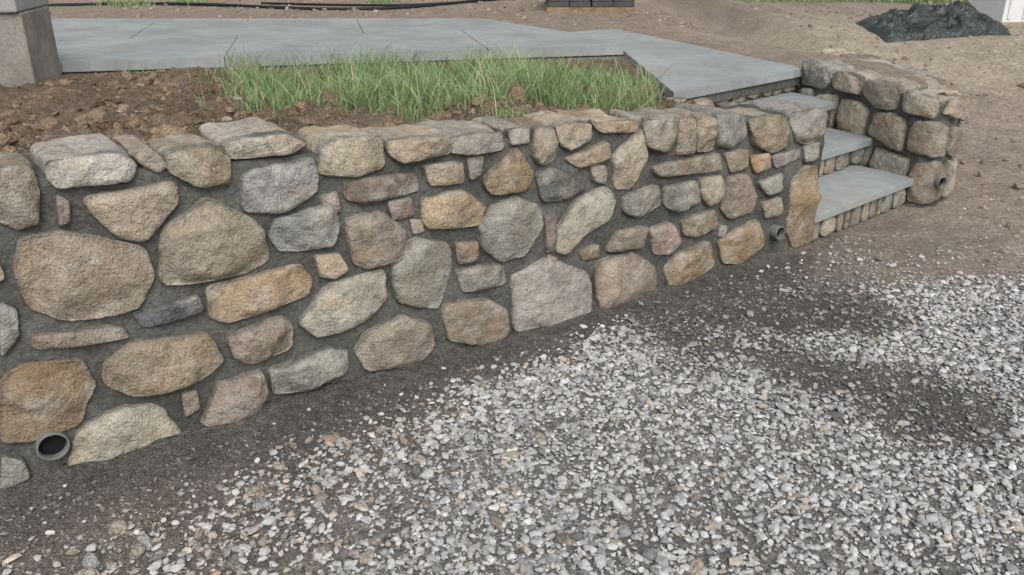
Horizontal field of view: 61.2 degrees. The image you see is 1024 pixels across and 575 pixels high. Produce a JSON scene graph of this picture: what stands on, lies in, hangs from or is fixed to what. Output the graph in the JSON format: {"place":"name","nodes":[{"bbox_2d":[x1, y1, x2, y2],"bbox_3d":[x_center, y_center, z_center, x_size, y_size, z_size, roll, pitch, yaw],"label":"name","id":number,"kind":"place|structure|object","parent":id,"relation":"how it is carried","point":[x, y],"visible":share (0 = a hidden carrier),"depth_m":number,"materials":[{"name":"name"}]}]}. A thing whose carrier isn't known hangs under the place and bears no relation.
{"place":"outdoors","nodes":[
{"label":"outdoors","id":0,"kind":"place"},
{"bbox_2d":[0,0,1023,574],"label":"ground","id":1,"kind":"structure","parent":0,"point":[766,30],"depth_m":3.31,"materials":[{"name":"brown soil"}]},
{"bbox_2d":[0,0,61,86],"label":"concrete pier","id":2,"kind":"structure","parent":1,"relation":"on","point":[28,51],"depth_m":5.42,"materials":[{"name":"grey concrete"}]},
{"bbox_2d":[90,0,404,8],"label":"weeds","id":3,"kind":"object","parent":1,"relation":"on","point":[130,2],"visible":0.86,"depth_m":10.85,"materials":[{"name":"green plant"}]},
{"bbox_2d":[45,0,496,10],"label":"garden hose","id":4,"kind":"object","parent":1,"relation":"on","point":[290,7],"visible":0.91,"depth_m":10.67,"materials":[{"name":"black rubber"}]},
{"bbox_2d":[51,18,623,74],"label":"bluestone walkway","id":5,"kind":"structure","parent":1,"relation":"on","point":[95,45],"depth_m":6.93,"materials":[{"name":"grey stone"}]},
{"bbox_2d":[0,62,683,151],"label":"soil crumbs","id":6,"kind":"object","parent":1,"relation":"on","point":[339,118],"visible":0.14,"depth_m":4.35,"materials":[{"name":"brown soil"}]},
{"bbox_2d":[0,61,696,152],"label":"soil clods","id":7,"kind":"object","parent":1,"relation":"on","point":[180,122],"visible":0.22,"depth_m":4.18,"materials":[{"name":"brown soil"}]},
{"bbox_2d":[261,0,495,5],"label":"garden hose","id":8,"kind":"object","parent":1,"relation":"on","point":[310,4],"visible":0.84,"depth_m":10.83,"materials":[{"name":"black rubber"}]},
{"bbox_2d":[129,35,674,121],"bbox_3d":[-0.688,-1.042,5.294,2.607,1.040,3.621,-15,27,-32],"label":"grass patch","id":9,"kind":"object","parent":1,"relation":"on","point":[490,78],"visible":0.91,"depth_m":4.55,"materials":[{"name":"green plant"}]},
{"bbox_2d":[0,97,826,489],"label":"stone retaining wall","id":10,"kind":"structure","parent":1,"relation":"on","point":[212,275],"depth_m":3.00,"materials":[{"name":"beige stone"}]},
{"bbox_2d":[34,431,69,460],"bbox_3d":[-1.423,0.473,2.671,0.094,0.094,0.084,-15,27,-32],"label":"drain pipe","id":11,"kind":"object","parent":10,"relation":"attached to","point":[56,446],"visible":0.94,"depth_m":2.66,"materials":[{"name":"plastic"}]},
{"bbox_2d":[769,224,784,239],"bbox_3d":[1.327,-0.288,4.398,0.070,0.070,0.095,-15,27,-32],"label":"drain pipe","id":12,"kind":"object","parent":10,"relation":"attached to","point":[777,232],"visible":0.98,"depth_m":4.37,"materials":[{"name":"plastic"}]},
{"bbox_2d":[65,414,797,574],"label":"loose stones","id":13,"kind":"object","parent":1,"relation":"on","point":[91,563],"visible":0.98,"depth_m":2.45,"materials":[{"name":"stone"}]},
{"bbox_2d":[50,0,1023,252],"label":"loose stones","id":14,"kind":"object","parent":1,"relation":"on","point":[1009,225],"visible":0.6,"depth_m":9.68,"materials":[{"name":"stone"}]},
{"bbox_2d":[544,0,635,11],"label":"paver pallet","id":15,"kind":"object","parent":1,"relation":"on","point":[593,5],"visible":0.9,"depth_m":10.06,"materials":[{"name":"grey wood"}]},
{"bbox_2d":[571,29,802,101],"bbox_3d":[1.275,-1.763,6.704,1.215,0.114,3.250,-4,23,-9],"label":"bluestone landing","id":16,"kind":"object","parent":1,"relation":"on","point":[697,72],"visible":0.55,"depth_m":5.96,"materials":[{"name":"grey stone"}]},
{"bbox_2d":[666,85,913,241],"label":"stone steps","id":17,"kind":"structure","parent":1,"relation":"on","point":[852,191],"depth_m":5.18,"materials":[{"name":"grey stone"}]},
{"bbox_2d":[799,48,971,207],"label":"curved stone wing wall","id":18,"kind":"structure","parent":1,"relation":"on","point":[914,130],"depth_m":5.29,"materials":[{"name":"beige stone"}]},
{"bbox_2d":[934,176,946,187],"bbox_3d":[2.544,-0.645,5.203,0.072,0.072,0.115,-9,25,-20],"label":"drain pipe","id":19,"kind":"object","parent":18,"relation":"attached to","point":[939,180],"visible":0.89,"depth_m":5.17,"materials":[{"name":"plastic"}]},
{"bbox_2d":[857,0,1010,41],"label":"crumpled tarp","id":20,"kind":"object","parent":1,"relation":"on","point":[918,21],"visible":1,"depth_m":8.54,"materials":[{"name":"plastic"}]},
{"bbox_2d":[969,0,1023,21],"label":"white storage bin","id":21,"kind":"object","parent":1,"relation":"on","point":[1005,10],"visible":0.81,"depth_m":9.22,"materials":[{"name":"plastic"}]},
{"bbox_2d":[0,188,1023,574],"bbox_3d":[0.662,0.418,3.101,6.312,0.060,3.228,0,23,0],"label":"gravel","id":22,"kind":"structure","parent":0,"point":[552,558],"depth_m":2.76,"materials":[{"name":"grey gravel"}]},
{"bbox_2d":[736,0,965,2],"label":"lawn grass","id":23,"kind":"structure","parent":0,"point":[917,1],"depth_m":11.51,"materials":[{"name":"green plant"}]}
]}

